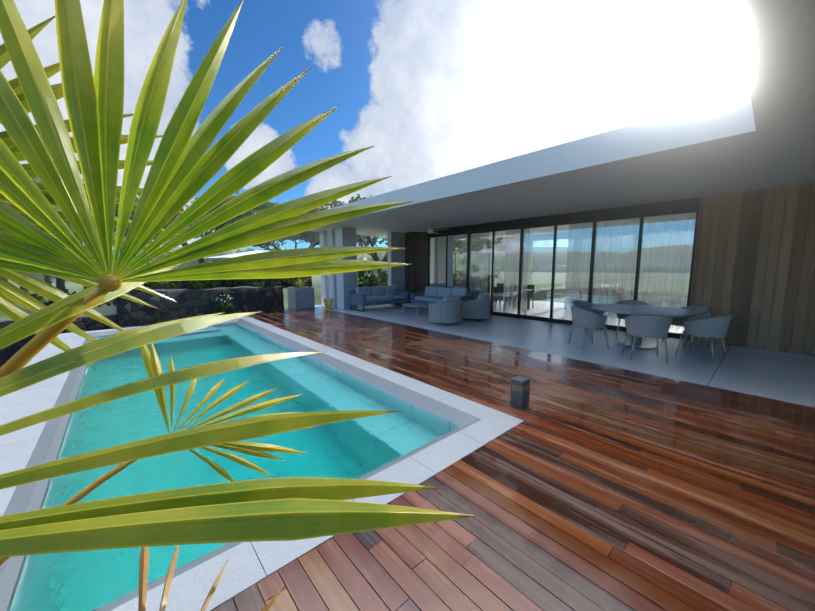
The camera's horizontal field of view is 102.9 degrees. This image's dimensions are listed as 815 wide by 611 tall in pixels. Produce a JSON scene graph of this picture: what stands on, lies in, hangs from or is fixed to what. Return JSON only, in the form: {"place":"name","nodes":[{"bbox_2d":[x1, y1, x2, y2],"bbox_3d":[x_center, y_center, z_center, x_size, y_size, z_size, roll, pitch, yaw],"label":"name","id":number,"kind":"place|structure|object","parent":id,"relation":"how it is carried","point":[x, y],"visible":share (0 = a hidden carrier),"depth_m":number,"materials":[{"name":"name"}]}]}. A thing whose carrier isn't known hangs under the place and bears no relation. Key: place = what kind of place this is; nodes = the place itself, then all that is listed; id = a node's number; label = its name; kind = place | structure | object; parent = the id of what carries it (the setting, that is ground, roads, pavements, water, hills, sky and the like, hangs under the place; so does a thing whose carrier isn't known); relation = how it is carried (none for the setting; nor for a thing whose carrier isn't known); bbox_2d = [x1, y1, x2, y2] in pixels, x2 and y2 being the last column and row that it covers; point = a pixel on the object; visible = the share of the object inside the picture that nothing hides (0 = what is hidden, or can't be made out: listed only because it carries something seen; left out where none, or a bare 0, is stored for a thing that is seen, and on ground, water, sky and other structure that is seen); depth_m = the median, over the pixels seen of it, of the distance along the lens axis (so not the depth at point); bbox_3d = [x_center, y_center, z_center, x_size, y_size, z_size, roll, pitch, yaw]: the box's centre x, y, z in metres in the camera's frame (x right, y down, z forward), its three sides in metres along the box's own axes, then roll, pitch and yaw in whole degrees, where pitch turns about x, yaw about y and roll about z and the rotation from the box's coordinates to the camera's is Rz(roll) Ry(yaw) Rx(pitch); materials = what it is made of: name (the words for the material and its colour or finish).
{"place":"outdoors","nodes":[
{"label":"outdoors","id":0,"kind":"place"},
{"bbox_2d":[0,335,95,610],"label":"pool edge","id":1,"kind":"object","parent":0,"point":[10,577],"depth_m":2.25,"materials":[{"name":"grey stone"}]},
{"bbox_2d":[13,323,456,610],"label":"pool water","id":2,"kind":"structure","parent":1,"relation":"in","point":[91,580],"depth_m":3.23,"materials":[{"name":"teal liquid"}]},
{"bbox_2d":[212,307,814,610],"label":"deck boards","id":3,"kind":"object","parent":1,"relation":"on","point":[585,486],"visible":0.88,"depth_m":2.16,"materials":[{"name":"brown wood"}]},
{"bbox_2d":[287,286,314,308],"bbox_3d":[-4.116,-0.310,12.567,0.750,0.801,0.750,-6,9,-41],"label":"planter box","id":4,"kind":"object","parent":3,"relation":"on","point":[303,297],"visible":1,"depth_m":12.30,"materials":[{"name":"concrete"}]},
{"bbox_2d":[293,277,310,286],"bbox_3d":[-4.118,-0.969,12.513,0.928,0.523,0.961,-2,7,-19],"label":"planter plant","id":5,"kind":"object","parent":4,"relation":"on","point":[300,284],"visible":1,"depth_m":12.45,"materials":[{"name":"green plant"}]},
{"bbox_2d":[510,376,529,409],"bbox_3d":[1.269,0.979,3.662,0.150,0.320,0.150,-6,9,-41],"label":"bollard light","id":6,"kind":"object","parent":3,"relation":"on","point":[519,396],"visible":1,"depth_m":3.61,"materials":[{"name":"grey metal"}]},
{"bbox_2d":[10,322,459,610],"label":"pool shell","id":7,"kind":"object","parent":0,"point":[334,368],"visible":0.1,"depth_m":3.89},
{"bbox_2d":[0,316,523,610],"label":"pool coping","id":8,"kind":"object","parent":7,"relation":"on","point":[248,565],"visible":0.67,"depth_m":2.79,"materials":[{"name":"white stone"}]},
{"bbox_2d":[0,272,565,366],"bbox_3d":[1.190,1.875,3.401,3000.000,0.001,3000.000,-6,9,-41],"label":"lawn","id":9,"kind":"structure","parent":0,"point":[103,309],"depth_m":33.35,"materials":[{"name":"green plant"}]},
{"bbox_2d":[31,178,51,284],"bbox_3d":[-34.257,-6.868,30.598,5.640,11.028,5.400,-6,9,-41],"label":"royal palm trunk","id":10,"kind":"object","parent":9,"relation":"on","point":[47,278],"visible":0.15,"depth_m":31.17,"materials":[{"name":"green plant"}]},
{"bbox_2d":[30,289,76,305],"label":"hedge shrub stems","id":11,"kind":"object","parent":9,"relation":"on","point":[40,298],"visible":0.08,"depth_m":17.19,"materials":[{"name":"green plant"}]},
{"bbox_2d":[0,314,118,365],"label":"stone wall","id":12,"kind":"structure","parent":9,"relation":"on","point":[84,323],"depth_m":8.13,"materials":[{"name":"black stone"}]},
{"bbox_2d":[20,209,117,294],"bbox_3d":[-25.935,-3.963,22.531,15.890,7.152,12.602,2,7,17],"label":"tree","id":13,"kind":"object","parent":9,"relation":"on","point":[27,291],"depth_m":22.54,"materials":[{"name":"green plant"}]},
{"bbox_2d":[78,179,88,288],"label":"royal palm trunk","id":14,"kind":"object","parent":9,"relation":"on","point":[84,287],"visible":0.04,"depth_m":33.02,"materials":[{"name":"green plant"}]},
{"bbox_2d":[19,209,186,290],"bbox_3d":[-23.245,-3.767,21.645,15.070,6.969,14.489,-6,9,-41],"label":"tree","id":15,"kind":"object","parent":9,"relation":"on","point":[60,283],"visible":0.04,"depth_m":21.57,"materials":[{"name":"green plant"}]},
{"bbox_2d":[28,216,203,273],"bbox_3d":[-30.706,-5.486,33.858,17.512,7.532,15.205,1,7,9],"label":"tree","id":16,"kind":"object","parent":9,"relation":"on","point":[155,237],"depth_m":33.76,"materials":[{"name":"green plant"}]},
{"bbox_2d":[29,238,538,282],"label":"trees","id":17,"kind":"object","parent":9,"relation":"on","point":[185,264],"depth_m":69.72,"materials":[{"name":"green plant"}]},
{"bbox_2d":[83,244,567,272],"bbox_3d":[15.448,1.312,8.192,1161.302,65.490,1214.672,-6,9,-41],"label":"distant hills","id":18,"kind":"structure","parent":0,"point":[545,263],"depth_m":170.27,"materials":[{"name":"green plant"}]},
{"bbox_2d":[136,275,564,307],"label":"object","id":19,"kind":"structure","parent":0,"point":[316,282],"depth_m":23.76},
{"bbox_2d":[97,291,128,306],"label":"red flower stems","id":20,"kind":"object","parent":19,"relation":"on","point":[110,301],"visible":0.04,"depth_m":16.65,"materials":[{"name":"green plant"}]},
{"bbox_2d":[146,281,179,289],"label":"shrub stems","id":21,"kind":"object","parent":19,"relation":"on","point":[156,285],"visible":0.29,"depth_m":19.87,"materials":[{"name":"green plant"}]},
{"bbox_2d":[121,316,245,327],"bbox_3d":[-5.408,0.455,10.479,5.850,0.170,0.518,-6,9,-41],"label":"pool coping","id":22,"kind":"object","parent":19,"relation":"on","point":[141,325],"depth_m":8.94,"materials":[{"name":"grey stone"}]},
{"bbox_2d":[150,314,162,323],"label":"small shrub stems","id":23,"kind":"object","parent":22,"relation":"on","point":[157,316],"visible":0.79,"depth_m":9.02,"materials":[{"name":"green plant"}]},
{"bbox_2d":[213,295,236,314],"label":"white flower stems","id":24,"kind":"object","parent":22,"relation":"on","point":[225,308],"visible":0.88,"depth_m":10.09,"materials":[{"name":"green plant"}]},
{"bbox_2d":[115,286,283,326],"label":"stone wall","id":25,"kind":"structure","parent":19,"relation":"on","point":[192,302],"depth_m":9.77,"materials":[{"name":"black stone"}]},
{"bbox_2d":[90,191,310,263],"bbox_3d":[-15.265,-4.887,25.289,16.696,7.143,12.620,-2,7,-13],"label":"tree","id":26,"kind":"object","parent":19,"relation":"on","point":[267,204],"visible":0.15,"depth_m":22.81,"materials":[{"name":"green plant"}]},
{"bbox_2d":[186,280,218,288],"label":"shrub stems","id":27,"kind":"object","parent":19,"relation":"on","point":[195,285],"visible":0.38,"depth_m":21.31,"materials":[{"name":"green plant"}]},
{"bbox_2d":[142,276,311,288],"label":"hedge","id":28,"kind":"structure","parent":19,"relation":"on","point":[183,284],"depth_m":22.56,"materials":[{"name":"green plant"}]},
{"bbox_2d":[223,279,242,287],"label":"shrub stems","id":29,"kind":"object","parent":19,"relation":"on","point":[235,282],"visible":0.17,"depth_m":22.46,"materials":[{"name":"green plant"}]},
{"bbox_2d":[204,250,267,260],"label":"distant villa","id":30,"kind":"object","parent":19,"relation":"on","point":[216,258],"visible":0.04,"depth_m":55.05,"materials":[{"name":"grey paint"}]},
{"bbox_2d":[237,279,265,286],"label":"shrub stems","id":31,"kind":"object","parent":19,"relation":"on","point":[250,282],"visible":0.6,"depth_m":22.51,"materials":[{"name":"green plant"}]},
{"bbox_2d":[195,220,319,250],"bbox_3d":[-10.221,-4.525,28.066,15.066,5.782,13.344,-6,9,-41],"label":"tree","id":32,"kind":"object","parent":19,"relation":"on","point":[314,238],"visible":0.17,"depth_m":29.73,"materials":[{"name":"green plant"}]},
{"bbox_2d":[258,278,281,286],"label":"shrub stems","id":33,"kind":"object","parent":19,"relation":"on","point":[271,284],"visible":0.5,"depth_m":24.33,"materials":[{"name":"green plant"}]},
{"bbox_2d":[281,277,306,286],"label":"shrub stems","id":34,"kind":"object","parent":19,"relation":"on","point":[287,280],"visible":0.56,"depth_m":25.36,"materials":[{"name":"green plant"}]},
{"bbox_2d":[299,200,345,237],"bbox_3d":[-7.814,-6.761,36.993,17.458,8.133,14.394,2,7,18],"label":"tree","id":35,"kind":"object","parent":19,"relation":"on","point":[335,203],"visible":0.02,"depth_m":30.50,"materials":[{"name":"green plant"}]},
{"bbox_2d":[298,194,386,285],"bbox_3d":[-1.911,-3.683,21.884,10.709,5.552,10.594,-6,9,-41],"label":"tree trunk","id":36,"kind":"object","parent":19,"relation":"on","point":[368,241],"visible":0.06,"depth_m":22.07,"materials":[{"name":"green plant"}]},
{"bbox_2d":[357,268,387,286],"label":"shrub stems","id":37,"kind":"object","parent":19,"relation":"on","point":[366,280],"visible":0.42,"depth_m":18.63,"materials":[{"name":"green plant"}]},
{"bbox_2d":[0,0,749,249],"label":"sky","id":38,"kind":"structure","parent":0,"point":[437,88],"materials":[{"name":"blue"}]},
{"bbox_2d":[494,300,563,318],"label":"house interior floor","id":39,"kind":"structure","parent":0,"point":[540,310],"depth_m":12.09,"materials":[{"name":"tile"}]},
{"bbox_2d":[493,240,534,310],"bbox_3d":[4.343,-1.449,12.841,4.140,3.000,6.550,-6,9,-41],"label":"house furniture","id":40,"kind":"object","parent":39,"relation":"on","point":[502,288],"depth_m":11.94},
{"bbox_2d":[315,304,814,407],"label":"terrace tiles","id":41,"kind":"object","parent":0,"point":[789,377],"visible":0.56,"depth_m":5.91,"materials":[{"name":"grey tile"}]},
{"bbox_2d":[323,298,332,308],"bbox_3d":[-3.027,-0.086,12.454,0.314,0.387,0.220,2,7,18],"label":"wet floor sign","id":42,"kind":"object","parent":41,"relation":"on","point":[326,303],"visible":0.94,"depth_m":12.44,"materials":[{"name":"yellow plastic"}]},
{"bbox_2d":[319,227,404,309],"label":"house columns","id":43,"kind":"structure","parent":41,"relation":"on","point":[337,288],"depth_m":12.56,"materials":[{"name":"white paint"}]},
{"bbox_2d":[308,0,814,237],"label":"roof","id":44,"kind":"structure","parent":43,"relation":"on","point":[760,135],"depth_m":4.67,"materials":[{"name":"white paint"}]},
{"bbox_2d":[407,220,444,233],"bbox_3d":[0.811,-2.413,9.906,1.311,0.400,1.193,-6,9,-41],"label":"ceiling fan","id":45,"kind":"object","parent":44,"relation":"hanging from","point":[429,231],"visible":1,"depth_m":9.96,"materials":[{"name":"white paint"}]},
{"bbox_2d":[350,285,408,311],"bbox_3d":[-1.028,-0.314,12.433,2.200,0.840,0.880,-6,9,-41],"label":"sofa","id":46,"kind":"object","parent":41,"relation":"on","point":[371,295],"depth_m":12.17,"materials":[{"name":"fabric"}]},
{"bbox_2d":[403,303,426,314],"bbox_3d":[0.241,0.132,10.887,0.620,0.319,1.000,-6,9,-41],"label":"coffee table","id":47,"kind":"object","parent":41,"relation":"on","point":[412,305],"visible":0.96,"depth_m":10.77,"materials":[{"name":"silver metal"}]},
{"bbox_2d":[405,230,426,302],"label":"wall","id":48,"kind":"structure","parent":41,"relation":"on","point":[416,258],"depth_m":13.26,"materials":[{"name":"brown wood"}]},
{"bbox_2d":[410,286,473,308],"bbox_3d":[1.193,-0.227,11.692,0.880,0.840,2.300,-6,9,-41],"label":"sofa","id":49,"kind":"object","parent":41,"relation":"on","point":[430,295],"visible":0.65,"depth_m":11.71,"materials":[{"name":"fabric"}]},
{"bbox_2d":[428,295,462,324],"bbox_3d":[1.058,0.105,9.042,0.945,0.800,0.924,-6,9,-41],"label":"barrel chair","id":50,"kind":"object","parent":41,"relation":"on","point":[447,309],"visible":1,"depth_m":8.65,"materials":[{"name":"fabric"}]},
{"bbox_2d":[462,293,490,320],"bbox_3d":[2.025,0.021,9.755,0.945,0.800,0.919,-6,9,-41],"label":"barrel chair","id":51,"kind":"object","parent":41,"relation":"on","point":[479,308],"visible":0.9,"depth_m":9.36,"materials":[{"name":"fabric"}]},
{"bbox_2d":[427,197,699,338],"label":"house window frames","id":52,"kind":"structure","parent":41,"relation":"on","point":[682,206],"depth_m":8.66,"materials":[{"name":"black metal"}]},
{"bbox_2d":[429,213,695,332],"bbox_3d":[3.460,-1.016,9.922,0.030,2.620,7.940,-6,9,-41],"label":"house window glass","id":53,"kind":"object","parent":52,"relation":"in","point":[480,262],"visible":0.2,"depth_m":9.58,"materials":[{"name":"clear glass"}]},
{"bbox_2d":[570,300,605,339],"bbox_3d":[4.037,0.306,7.318,0.666,0.806,0.602,-3,7,-26],"label":"dining chair","id":54,"kind":"object","parent":41,"relation":"on","point":[586,305],"visible":0.33,"depth_m":7.49,"materials":[{"name":"fabric"}]},
{"bbox_2d":[569,306,608,349],"bbox_3d":[3.543,0.412,6.418,0.602,0.806,0.666,0,7,0],"label":"dining chair","id":55,"kind":"object","parent":41,"relation":"on","point":[583,318],"visible":0.98,"depth_m":6.18,"materials":[{"name":"fabric"}]},
{"bbox_2d":[616,300,648,339],"bbox_3d":[5.068,0.303,7.342,0.666,0.806,0.602,4,8,33],"label":"dining chair","id":56,"kind":"object","parent":41,"relation":"on","point":[623,316],"visible":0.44,"depth_m":7.41,"materials":[{"name":"fabric"}]},
{"bbox_2d":[592,304,694,349],"bbox_3d":[4.574,0.435,6.447,1.638,0.750,1.638,-6,9,-41],"label":"dining table","id":57,"kind":"object","parent":41,"relation":"on","point":[630,309],"visible":0.92,"depth_m":6.28,"materials":[{"name":"silver metal"}]},
{"bbox_2d":[622,314,672,362],"bbox_3d":[4.085,0.515,5.542,0.666,0.806,0.602,3,7,21],"label":"dining chair","id":58,"kind":"object","parent":41,"relation":"on","point":[651,326],"visible":1,"depth_m":5.31,"materials":[{"name":"fabric"}]},
{"bbox_2d":[490,184,814,355],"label":"house walls","id":59,"kind":"structure","parent":41,"relation":"on","point":[530,245],"depth_m":6.26,"materials":[{"name":"brown wood"}]},
{"bbox_2d":[662,305,711,348],"bbox_3d":[5.604,0.406,6.469,0.602,0.806,0.666,0,7,1],"label":"dining chair","id":60,"kind":"object","parent":41,"relation":"on","point":[700,311],"visible":0.58,"depth_m":6.46,"materials":[{"name":"fabric"}]},
{"bbox_2d":[675,314,732,362],"bbox_3d":[5.101,0.509,5.592,0.667,0.806,0.649,-6,9,-41],"label":"dining chair","id":61,"kind":"object","parent":41,"relation":"on","point":[712,327],"visible":1,"depth_m":5.34,"materials":[{"name":"fabric"}]},
{"bbox_2d":[503,212,695,333],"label":"house curtains","id":62,"kind":"object","parent":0,"point":[607,261],"depth_m":8.11,"materials":[{"name":"white fabric"}]},
{"bbox_2d":[687,183,814,355],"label":"house cladding boards","id":63,"kind":"object","parent":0,"point":[704,239],"visible":1,"depth_m":6.15,"materials":[{"name":"brown wood"}]},
{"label":"potted fan palm","id":64,"kind":"object","parent":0,"visible":0},
{"bbox_2d":[0,0,475,610],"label":"fan palm leaves","id":65,"kind":"object","parent":64,"relation":"in","point":[184,170],"visible":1,"depth_m":0.55,"materials":[{"name":"green plant"}]}
]}

